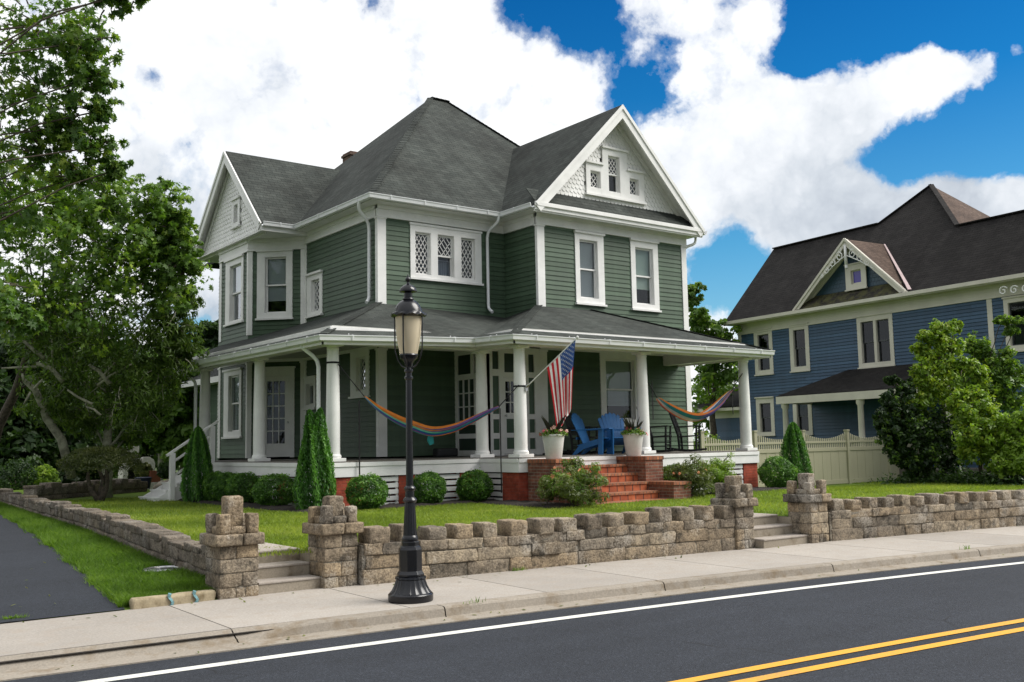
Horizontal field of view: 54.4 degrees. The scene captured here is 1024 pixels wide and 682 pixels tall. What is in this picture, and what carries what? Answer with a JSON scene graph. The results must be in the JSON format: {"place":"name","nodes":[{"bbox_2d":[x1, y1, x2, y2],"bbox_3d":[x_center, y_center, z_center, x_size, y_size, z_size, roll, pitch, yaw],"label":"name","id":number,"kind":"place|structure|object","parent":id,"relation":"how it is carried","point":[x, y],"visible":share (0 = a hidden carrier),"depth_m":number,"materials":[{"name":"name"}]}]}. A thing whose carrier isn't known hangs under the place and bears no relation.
{"place":"outdoors","nodes":[
{"label":"outdoors","id":0,"kind":"place"},
{"bbox_2d":[0,515,124,622],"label":"driveway","id":1,"kind":"structure","parent":0,"point":[59,582],"depth_m":12.39,"materials":[{"name":"asphalt"}]},
{"bbox_2d":[3,598,217,622],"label":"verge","id":2,"kind":"structure","parent":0,"point":[127,608],"depth_m":10.48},
{"bbox_2d":[0,0,150,341],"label":"maple tree","id":3,"kind":"object","parent":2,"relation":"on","point":[75,52],"visible":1,"depth_m":15.49,"materials":[{"name":"green plant"}]},
{"bbox_2d":[0,488,205,575],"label":"stone wall","id":4,"kind":"structure","parent":2,"relation":"on","point":[179,549],"depth_m":16.05,"materials":[{"name":"stone"}]},
{"bbox_2d":[0,159,213,440],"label":"leafy tree","id":5,"kind":"object","parent":2,"relation":"on","point":[167,251],"visible":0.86,"depth_m":23.90,"materials":[{"name":"green plant"}]},
{"bbox_2d":[0,500,215,607],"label":"verge grass","id":6,"kind":"structure","parent":2,"relation":"on","point":[112,569],"depth_m":13.83,"materials":[{"name":"plant"}]},
{"bbox_2d":[129,589,215,609],"bbox_3d":[-3.749,2.865,11.049,0.951,0.159,0.179,3,-7,-37],"label":"edging stone","id":7,"kind":"object","parent":2,"relation":"on","point":[168,599],"visible":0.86,"depth_m":10.97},
{"bbox_2d":[433,448,457,456],"bbox_3d":[-1.658,2.776,24.821,0.600,0.220,0.270,3,-7,-37],"label":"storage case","id":8,"kind":"object","parent":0,"point":[445,452],"visible":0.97,"depth_m":24.68,"materials":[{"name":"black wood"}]},
{"bbox_2d":[0,550,978,662],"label":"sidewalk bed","id":9,"kind":"object","parent":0,"point":[140,644],"visible":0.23,"depth_m":8.92,"materials":[{"name":"concrete"}]},
{"bbox_2d":[0,526,1023,656],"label":"sidewalk","id":10,"kind":"structure","parent":0,"point":[29,636],"depth_m":11.69,"materials":[{"name":"concrete"}]},
{"bbox_2d":[199,495,264,599],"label":"gate pier","id":11,"kind":"structure","parent":10,"relation":"on","point":[231,538],"depth_m":11.49,"materials":[{"name":"stone"}]},
{"bbox_2d":[302,495,363,588],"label":"gate pier","id":12,"kind":"structure","parent":10,"relation":"on","point":[332,527],"depth_m":12.20,"materials":[{"name":"stone"}]},
{"bbox_2d":[388,274,432,603],"bbox_3d":[-1.153,1.051,11.196,0.500,3.655,0.500,3,-7,-37],"label":"street lamp","id":13,"kind":"object","parent":10,"relation":"on","point":[410,586],"visible":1,"depth_m":11.12,"materials":[{"name":"black metal"}]},
{"bbox_2d":[2,545,969,618],"bbox_3d":[2.605,3.034,13.671,18.352,0.075,2.149,2,-7,-30],"label":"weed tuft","id":14,"kind":"object","parent":10,"relation":"on","point":[11,617],"visible":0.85,"depth_m":10.71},
{"bbox_2d":[357,505,735,584],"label":"stone wall","id":15,"kind":"structure","parent":10,"relation":"on","point":[462,549],"depth_m":13.72,"materials":[{"name":"stone"}]},
{"bbox_2d":[710,475,757,549],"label":"gate pier","id":16,"kind":"structure","parent":10,"relation":"on","point":[734,492],"depth_m":15.55,"materials":[{"name":"stone"}]},
{"bbox_2d":[783,473,831,542],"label":"gate pier","id":17,"kind":"structure","parent":10,"relation":"on","point":[806,500],"depth_m":16.30,"materials":[{"name":"stone"}]},
{"bbox_2d":[827,489,1023,540],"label":"stone wall","id":18,"kind":"structure","parent":10,"relation":"on","point":[875,517],"depth_m":17.42,"materials":[{"name":"stone"}]},
{"bbox_2d":[0,543,1023,672],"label":"kerb","id":19,"kind":"structure","parent":0,"point":[309,626],"depth_m":10.61,"materials":[{"name":"concrete"}]},
{"bbox_2d":[0,0,1023,440],"label":"sky","id":20,"kind":"structure","parent":0,"point":[777,123],"materials":[{"name":"white"}]},
{"bbox_2d":[2,556,1023,681],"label":"road","id":21,"kind":"structure","parent":0,"point":[673,642],"depth_m":8.87,"materials":[{"name":"asphalt"}]},
{"bbox_2d":[0,552,1023,681],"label":"gutter pan","id":22,"kind":"object","parent":21,"relation":"on","point":[31,673],"visible":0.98,"depth_m":10.28,"materials":[{"name":"concrete"}]},
{"bbox_2d":[81,562,1023,681],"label":"edge line","id":23,"kind":"object","parent":21,"relation":"on","point":[376,642],"visible":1,"depth_m":9.85,"materials":[{"name":"paint"}]},
{"bbox_2d":[670,618,1023,681],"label":"line","id":24,"kind":"object","parent":21,"relation":"on","point":[763,666],"visible":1,"depth_m":8.20,"materials":[{"name":"paint"}]},
{"bbox_2d":[731,627,1023,681],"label":"line","id":25,"kind":"object","parent":21,"relation":"on","point":[840,662],"visible":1,"depth_m":8.02,"materials":[{"name":"paint"}]},
{"bbox_2d":[13,479,1015,549],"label":"lawn","id":26,"kind":"structure","parent":0,"point":[128,495],"depth_m":21.00,"materials":[{"name":"plant"}]},
{"bbox_2d":[0,457,38,489],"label":"garden bush","id":27,"kind":"object","parent":26,"relation":"on","point":[11,485],"visible":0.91,"depth_m":32.78,"materials":[{"name":"green plant"}]},
{"bbox_2d":[29,464,60,484],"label":"garden bush","id":28,"kind":"object","parent":26,"relation":"on","point":[50,471],"visible":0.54,"depth_m":33.82,"materials":[{"name":"green plant"}]},
{"bbox_2d":[0,295,114,487],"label":"garden tree","id":29,"kind":"object","parent":26,"relation":"on","point":[23,438],"visible":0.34,"depth_m":36.22,"materials":[{"name":"green plant"}]},
{"bbox_2d":[1,335,131,478],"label":"dead tree","id":30,"kind":"object","parent":26,"relation":"on","point":[58,435],"visible":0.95,"depth_m":24.61,"materials":[{"name":"wood"}]},
{"bbox_2d":[23,478,147,499],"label":"stone wall","id":31,"kind":"structure","parent":26,"relation":"on","point":[53,490],"depth_m":26.62,"materials":[{"name":"stone"}]},
{"bbox_2d":[23,327,149,483],"bbox_3d":[-17.300,2.702,40.658,7.804,7.940,7.653,-3,-6,19],"label":"garden tree","id":32,"kind":"object","parent":26,"relation":"on","point":[81,443],"visible":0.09,"depth_m":37.69,"materials":[{"name":"green plant"}]},
{"bbox_2d":[55,444,143,500],"bbox_3d":[-10.257,3.323,24.864,2.059,1.511,1.881,3,-7,-37],"label":"yew","id":33,"kind":"object","parent":26,"relation":"on","point":[130,459],"visible":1,"depth_m":24.62,"materials":[{"name":"green plant"}]},
{"bbox_2d":[0,272,210,497],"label":"cherry tree","id":34,"kind":"object","parent":26,"relation":"on","point":[169,337],"visible":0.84,"depth_m":25.16,"materials":[{"name":"green plant"}]},
{"bbox_2d":[118,446,144,478],"bbox_3d":[-12.354,4.145,32.560,1.141,1.420,0.700,3,-7,-37],"label":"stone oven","id":35,"kind":"object","parent":26,"relation":"on","point":[130,471],"visible":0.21,"depth_m":32.40,"materials":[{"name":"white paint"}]},
{"bbox_2d":[134,462,153,476],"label":"garden bush","id":36,"kind":"object","parent":26,"relation":"on","point":[146,468],"visible":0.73,"depth_m":31.34,"materials":[{"name":"green plant"}]},
{"bbox_2d":[148,471,160,488],"bbox_3d":[-11.303,4.410,31.479,0.400,0.630,0.360,3,-7,-37],"label":"chiminea","id":37,"kind":"object","parent":26,"relation":"on","point":[155,478],"visible":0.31,"depth_m":31.34,"materials":[{"name":"ceramic"}]},
{"bbox_2d":[124,345,196,478],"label":"garden tree","id":38,"kind":"object","parent":26,"relation":"on","point":[145,451],"visible":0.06,"depth_m":43.03,"materials":[{"name":"green plant"}]},
{"bbox_2d":[126,350,205,474],"bbox_3d":[-12.061,2.789,36.212,4.416,5.196,3.626,-2,-6,9],"label":"garden tree","id":39,"kind":"object","parent":26,"relation":"on","point":[177,431],"visible":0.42,"depth_m":35.17,"materials":[{"name":"green plant"}]},
{"bbox_2d":[156,461,175,478],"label":"garden bush","id":40,"kind":"object","parent":26,"relation":"on","point":[162,470],"visible":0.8,"depth_m":30.82,"materials":[{"name":"green plant"}]},
{"bbox_2d":[179,426,213,501],"bbox_3d":[-7.574,2.977,24.011,0.857,1.872,0.904,3,-7,-37],"label":"arborvitae","id":41,"kind":"object","parent":26,"relation":"on","point":[196,466],"visible":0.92,"depth_m":23.80,"materials":[{"name":"green plant"}]},
{"bbox_2d":[188,319,218,350],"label":"garden tree","id":42,"kind":"object","parent":26,"relation":"on","point":[210,337],"visible":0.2,"depth_m":45.41,"materials":[{"name":"green plant"}]},
{"bbox_2d":[201,471,225,500],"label":"boxwood","id":43,"kind":"object","parent":26,"relation":"on","point":[209,496],"visible":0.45,"depth_m":23.52,"materials":[{"name":"green plant"}]},
{"bbox_2d":[212,471,239,501],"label":"boxwood","id":44,"kind":"object","parent":26,"relation":"on","point":[219,483],"visible":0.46,"depth_m":23.02,"materials":[{"name":"green plant"}]},
{"bbox_2d":[224,471,259,502],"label":"boxwood","id":45,"kind":"object","parent":26,"relation":"on","point":[244,482],"visible":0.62,"depth_m":22.29,"materials":[{"name":"green plant"}]},
{"bbox_2d":[177,499,306,510],"bbox_3d":[-6.520,3.735,23.004,1.050,0.138,7.800,3,-7,-37],"label":"mulch bed","id":46,"kind":"object","parent":26,"relation":"on","point":[268,507],"visible":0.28,"depth_m":21.03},
{"bbox_2d":[53,496,448,556],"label":"lawn grass","id":47,"kind":"structure","parent":26,"relation":"on","point":[157,512],"depth_m":19.41,"materials":[{"name":"plant"}]},
{"bbox_2d":[250,473,294,505],"bbox_3d":[-5.045,3.198,21.287,1.033,0.787,1.042,3,-7,-37],"label":"boxwood","id":48,"kind":"object","parent":26,"relation":"on","point":[261,494],"visible":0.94,"depth_m":21.01,"materials":[{"name":"green plant"}]},
{"bbox_2d":[257,542,319,594],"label":"stone steps","id":49,"kind":"structure","parent":26,"relation":"on","point":[284,572],"depth_m":12.09,"materials":[{"name":"concrete"}]},
{"bbox_2d":[292,407,336,509],"bbox_3d":[-3.947,2.370,19.933,0.964,2.113,0.927,3,-7,-37],"label":"arborvitae","id":50,"kind":"object","parent":26,"relation":"on","point":[315,455],"visible":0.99,"depth_m":19.72,"materials":[{"name":"green plant"}]},
{"bbox_2d":[344,472,389,508],"bbox_3d":[-2.864,3.002,19.876,0.922,0.800,0.929,3,-7,-37],"label":"boxwood","id":51,"kind":"object","parent":26,"relation":"on","point":[359,490],"visible":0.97,"depth_m":19.62,"materials":[{"name":"green plant"}]},
{"bbox_2d":[137,502,644,549],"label":"lawn grass","id":52,"kind":"structure","parent":26,"relation":"on","point":[487,512],"depth_m":17.78,"materials":[{"name":"plant"}]},
{"bbox_2d":[290,499,495,512],"bbox_3d":[-2.280,3.417,20.653,4.850,0.129,1.100,3,-7,-37],"label":"mulch bed","id":53,"kind":"object","parent":26,"relation":"on","point":[397,505],"visible":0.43,"depth_m":20.72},
{"bbox_2d":[413,470,447,502],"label":"boxwood","id":54,"kind":"object","parent":26,"relation":"on","point":[436,489],"visible":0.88,"depth_m":20.76,"materials":[{"name":"green plant"}]},
{"bbox_2d":[138,96,774,505],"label":"green house","id":55,"kind":"structure","parent":26,"relation":"on","point":[524,264],"depth_m":26.69,"materials":[{"name":"wood"}]},
{"bbox_2d":[229,195,241,229],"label":"window","id":56,"kind":"structure","parent":55,"relation":"in","point":[236,222],"depth_m":29.29,"materials":[{"name":"white paint"}]},
{"bbox_2d":[221,367,265,438],"bbox_3d":[-7.759,1.819,29.004,0.840,2.252,1.520,3,-7,-37],"label":"window","id":57,"kind":"structure","parent":55,"relation":"in","point":[232,404],"depth_m":29.08,"materials":[{"name":"white paint"}]},
{"bbox_2d":[223,253,271,326],"bbox_3d":[-7.782,-1.400,29.284,0.840,2.272,1.550,3,-7,-37],"label":"window","id":58,"kind":"structure","parent":55,"relation":"in","point":[234,273],"depth_m":29.42,"materials":[{"name":"white paint"}]},
{"bbox_2d":[255,248,293,320],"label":"window","id":59,"kind":"structure","parent":55,"relation":"in","point":[280,270],"depth_m":28.30,"materials":[{"name":"white paint"}]},
{"bbox_2d":[265,376,289,456],"bbox_3d":[-6.537,2.134,28.150,0.929,2.250,1.007,3,-7,-37],"label":"door","id":60,"kind":"structure","parent":55,"relation":"in","point":[277,388],"depth_m":27.96,"materials":[{"name":"white paint"}]},
{"bbox_2d":[301,375,315,409],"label":"window","id":61,"kind":"structure","parent":55,"relation":"in","point":[309,381],"depth_m":27.66,"materials":[{"name":"white paint"}]},
{"bbox_2d":[304,269,322,318],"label":"window","id":62,"kind":"structure","parent":55,"relation":"in","point":[314,279],"depth_m":27.70,"materials":[{"name":"white paint"}]},
{"bbox_2d":[348,346,369,398],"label":"window","id":63,"kind":"structure","parent":55,"relation":"in","point":[359,361],"depth_m":25.42,"materials":[{"name":"white paint"}]},
{"bbox_2d":[326,361,524,492],"bbox_3d":[-1.724,1.839,21.058,4.319,2.804,0.469,1,-6,-16],"label":"hammock","id":64,"kind":"object","parent":55,"relation":"hanging from","point":[430,432],"visible":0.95,"depth_m":20.92,"materials":[{"name":"fabric"}]},
{"bbox_2d":[409,222,483,285],"bbox_3d":[-1.943,-2.187,26.357,2.530,1.732,0.840,3,-7,-37],"label":"window","id":65,"kind":"structure","parent":55,"relation":"in","point":[437,253],"depth_m":26.22,"materials":[{"name":"white paint"}]},
{"bbox_2d":[503,378,513,453],"bbox_3d":[-0.118,1.889,25.326,0.720,1.930,0.655,3,-7,-37],"label":"door","id":66,"kind":"structure","parent":55,"relation":"in","point":[508,383],"depth_m":25.03,"materials":[{"name":"white paint"}]},
{"bbox_2d":[524,336,578,426],"bbox_3d":[0.827,0.975,21.424,1.357,2.108,0.116,-4,-7,28],"label":"flag","id":67,"kind":"object","parent":55,"relation":"attached to","point":[559,367],"visible":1,"depth_m":21.32,"materials":[{"name":"multicoloured fabric"}]},
{"bbox_2d":[563,411,604,453],"bbox_3d":[1.713,2.216,24.775,0.998,1.175,0.660,-4,-6,25],"label":"rocking chair","id":68,"kind":"object","parent":55,"relation":"on","point":[569,424],"visible":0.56,"depth_m":24.66,"materials":[{"name":"black wood"}]},
{"bbox_2d":[572,159,604,194],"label":"window","id":69,"kind":"structure","parent":55,"relation":"in","point":[594,167],"depth_m":27.58,"materials":[{"name":"white paint"}]},
{"bbox_2d":[574,230,606,306],"bbox_3d":[1.877,-1.921,27.407,1.310,2.232,0.840,3,-7,-37],"label":"window","id":70,"kind":"structure","parent":55,"relation":"in","point":[589,246],"depth_m":27.30,"materials":[{"name":"white paint"}]},
{"bbox_2d":[571,413,613,454],"bbox_3d":[1.898,2.217,23.962,0.877,1.018,0.840,-4,-6,25],"label":"adirondack chair","id":71,"kind":"object","parent":55,"relation":"on","point":[587,445],"visible":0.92,"depth_m":23.87,"materials":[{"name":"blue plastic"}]},
{"bbox_2d":[584,145,628,198],"bbox_3d":[2.652,-4.654,28.304,1.090,1.662,0.840,3,-7,-37],"label":"window","id":72,"kind":"structure","parent":55,"relation":"in","point":[615,159],"depth_m":28.14,"materials":[{"name":"white paint"}]},
{"bbox_2d":[584,351,636,425],"bbox_3d":[2.773,1.365,27.701,1.740,2.282,0.840,3,-7,-37],"label":"window","id":73,"kind":"structure","parent":55,"relation":"in","point":[618,381],"depth_m":27.64,"materials":[{"name":"white paint"}]},
{"bbox_2d":[598,412,639,453],"bbox_3d":[2.546,2.218,24.085,0.840,1.018,0.877,1,-6,-19],"label":"adirondack chair","id":74,"kind":"object","parent":55,"relation":"on","point":[609,420],"visible":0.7,"depth_m":24.32,"materials":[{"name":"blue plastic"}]},
{"bbox_2d":[609,168,645,201],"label":"window","id":75,"kind":"structure","parent":55,"relation":"in","point":[635,177],"depth_m":28.54,"materials":[{"name":"white paint"}]},
{"bbox_2d":[629,238,661,312],"bbox_3d":[3.564,-1.812,28.679,1.360,2.252,0.840,3,-7,-37],"label":"window","id":76,"kind":"structure","parent":55,"relation":"in","point":[643,253],"depth_m":28.58,"materials":[{"name":"white paint"}]},
{"bbox_2d":[636,407,677,451],"bbox_3d":[3.674,2.250,25.476,0.998,1.175,0.659,-3,-6,21],"label":"rocking chair","id":77,"kind":"object","parent":55,"relation":"on","point":[652,442],"visible":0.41,"depth_m":25.20,"materials":[{"name":"black wood"}]},
{"bbox_2d":[667,412,706,450],"bbox_3d":[4.540,2.296,26.075,0.998,1.175,0.659,-3,-6,18],"label":"rocking chair","id":78,"kind":"object","parent":55,"relation":"on","point":[676,427],"visible":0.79,"depth_m":25.87,"materials":[{"name":"black wood"}]},
{"bbox_2d":[648,373,742,421],"bbox_3d":[4.671,1.395,25.116,3.992,1.274,0.440,3,-7,-37],"label":"hammock","id":79,"kind":"object","parent":55,"relation":"hanging from","point":[678,412],"visible":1,"depth_m":24.73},
{"bbox_2d":[454,467,494,500],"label":"boxwood","id":80,"kind":"object","parent":26,"relation":"on","point":[480,487],"visible":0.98,"depth_m":21.42,"materials":[{"name":"green plant"}]},
{"bbox_2d":[479,500,579,508],"bbox_3d":[0.370,3.356,20.470,1.150,0.129,2.600,3,-7,-37],"label":"mulch bed","id":81,"kind":"object","parent":26,"relation":"on","point":[527,503],"visible":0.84,"depth_m":20.18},
{"bbox_2d":[535,455,609,506],"bbox_3d":[1.167,2.852,19.653,1.478,1.182,1.653,-1,-6,-3],"label":"flowering bush","id":82,"kind":"object","parent":26,"relation":"on","point":[574,480],"visible":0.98,"depth_m":19.49,"materials":[{"name":"green plant"}]},
{"bbox_2d":[527,456,691,504],"bbox_3d":[2.144,3.063,21.633,3.174,1.070,1.787,3,-7,-37],"label":"porch stair","id":83,"kind":"object","parent":26,"relation":"on","point":[633,478],"visible":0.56,"depth_m":21.75,"materials":[{"name":"brick"}]},
{"bbox_2d":[539,414,567,458],"bbox_3d":[0.861,2.027,21.232,0.645,0.953,0.672,3,-7,-37],"label":"flower pot","id":84,"kind":"object","parent":83,"relation":"on","point":[553,439],"visible":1,"depth_m":21.04,"materials":[{"name":"ceramic"}]},
{"bbox_2d":[621,416,646,455],"bbox_3d":[2.804,2.180,23.027,0.675,0.944,0.639,3,-7,-37],"label":"flower pot","id":85,"kind":"object","parent":83,"relation":"on","point":[633,440],"visible":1,"depth_m":22.85,"materials":[{"name":"ceramic"}]},
{"bbox_2d":[662,453,715,496],"bbox_3d":[3.981,3.047,22.281,1.243,1.096,1.213,-3,-6,17],"label":"flowering bush","id":86,"kind":"object","parent":26,"relation":"on","point":[698,477],"visible":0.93,"depth_m":22.10,"materials":[{"name":"green plant"}]},
{"bbox_2d":[692,452,736,494],"bbox_3d":[4.716,3.111,23.152,1.555,1.096,1.205,3,-7,-37],"label":"flowering bush","id":87,"kind":"object","parent":26,"relation":"on","point":[721,471],"visible":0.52,"depth_m":22.98,"materials":[{"name":"green plant"}]},
{"bbox_2d":[687,281,742,449],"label":"back tree","id":88,"kind":"object","parent":26,"relation":"on","point":[712,377],"visible":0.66,"depth_m":45.90,"materials":[{"name":"green plant"}]},
{"bbox_2d":[691,363,738,436],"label":"back tree","id":89,"kind":"object","parent":26,"relation":"on","point":[697,389],"visible":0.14,"depth_m":49.44,"materials":[{"name":"green plant"}]},
{"bbox_2d":[693,487,786,494],"bbox_3d":[5.153,3.671,24.204,4.900,0.171,1.400,3,-7,-37],"label":"mulch bed","id":90,"kind":"object","parent":26,"relation":"on","point":[756,489],"visible":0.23,"depth_m":24.56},
{"bbox_2d":[757,455,797,487],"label":"boxwood","id":91,"kind":"object","parent":26,"relation":"on","point":[774,471],"visible":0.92,"depth_m":25.27,"materials":[{"name":"green plant"}]},
{"bbox_2d":[753,513,807,548],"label":"stone steps","id":92,"kind":"structure","parent":26,"relation":"on","point":[772,530],"depth_m":16.07,"materials":[{"name":"concrete"}]},
{"bbox_2d":[779,422,812,486],"bbox_3d":[7.800,3.175,27.535,0.981,1.912,1.040,3,-7,-37],"label":"arborvitae","id":93,"kind":"object","parent":26,"relation":"on","point":[793,443],"visible":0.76,"depth_m":27.36,"materials":[{"name":"green plant"}]},
{"bbox_2d":[580,482,1023,516],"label":"lawn grass","id":94,"kind":"structure","parent":26,"relation":"on","point":[838,495],"depth_m":22.00,"materials":[{"name":"plant"}]},
{"bbox_2d":[697,429,918,486],"bbox_3d":[11.517,4.075,34.184,14.800,2.075,0.160,3,-7,-37],"label":"vinyl fence","id":95,"kind":"object","parent":26,"relation":"on","point":[848,462],"visible":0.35,"depth_m":33.81,"materials":[{"name":"plastic"}]},
{"bbox_2d":[692,184,1023,475],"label":"blue house","id":96,"kind":"structure","parent":26,"relation":"on","point":[837,321],"depth_m":40.27,"materials":[{"name":"wood"}]},
{"bbox_2d":[752,327,773,375],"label":"window","id":97,"kind":"structure","parent":96,"relation":"in","point":[765,366],"depth_m":44.61,"materials":[{"name":"beige paint"}]},
{"bbox_2d":[754,396,775,435],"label":"window","id":98,"kind":"structure","parent":96,"relation":"in","point":[765,416],"depth_m":44.42,"materials":[{"name":"beige paint"}]},
{"bbox_2d":[788,322,810,372],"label":"window","id":99,"kind":"structure","parent":96,"relation":"in","point":[798,336],"depth_m":42.85,"materials":[{"name":"beige paint"}]},
{"bbox_2d":[793,404,813,435],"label":"window","id":100,"kind":"structure","parent":96,"relation":"in","point":[802,413],"depth_m":42.53,"materials":[{"name":"beige paint"}]},
{"bbox_2d":[844,261,867,291],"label":"window","id":101,"kind":"structure","parent":96,"relation":"in","point":[855,275],"depth_m":40.27,"materials":[{"name":"beige paint"}]},
{"bbox_2d":[855,311,895,368],"bbox_3d":[14.397,-0.015,39.421,0.230,2.135,1.770,2,-7,-31],"label":"window","id":102,"kind":"structure","parent":96,"relation":"in","point":[875,338],"depth_m":39.39,"materials":[{"name":"beige paint"}]},
{"bbox_2d":[1001,294,1023,351],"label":"window","id":103,"kind":"structure","parent":96,"relation":"in","point":[1012,305],"depth_m":34.69,"materials":[{"name":"beige paint"}]},
{"bbox_2d":[872,374,966,479],"bbox_3d":[11.176,2.444,27.297,2.793,3.129,1.492,-1,-6,-4],"label":"holly shrub","id":104,"kind":"object","parent":26,"relation":"on","point":[905,425],"visible":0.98,"depth_m":26.96,"materials":[{"name":"green plant"}]},
{"bbox_2d":[853,465,1023,485],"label":"ground ivy","id":105,"kind":"object","parent":26,"relation":"on","point":[972,477],"visible":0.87,"depth_m":26.28,"materials":[{"name":"green plant"}]},
{"bbox_2d":[906,318,992,471],"bbox_3d":[11.982,1.657,27.584,2.392,4.719,1.558,-2,-6,10],"label":"vine covered tree","id":106,"kind":"object","parent":26,"relation":"on","point":[937,336],"visible":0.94,"depth_m":27.46,"materials":[{"name":"green plant"}]},
{"bbox_2d":[945,384,1009,475],"bbox_3d":[12.322,2.470,26.061,1.788,2.751,1.700,-3,-6,16],"label":"leafy shrub","id":107,"kind":"object","parent":26,"relation":"on","point":[980,437],"visible":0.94,"depth_m":26.03,"materials":[{"name":"green plant"}]},
{"bbox_2d":[951,314,1023,472],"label":"tall shrub","id":108,"kind":"object","parent":26,"relation":"on","point":[1005,375],"visible":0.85,"depth_m":28.50,"materials":[{"name":"green plant"}]},
{"bbox_2d":[987,403,1023,478],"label":"edge shrub","id":109,"kind":"object","parent":26,"relation":"on","point":[1008,459],"visible":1,"depth_m":25.32,"materials":[{"name":"green plant"}]},
{"bbox_2d":[827,481,1023,492],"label":"lawn grass","id":110,"kind":"structure","parent":0,"point":[936,485],"depth_m":24.34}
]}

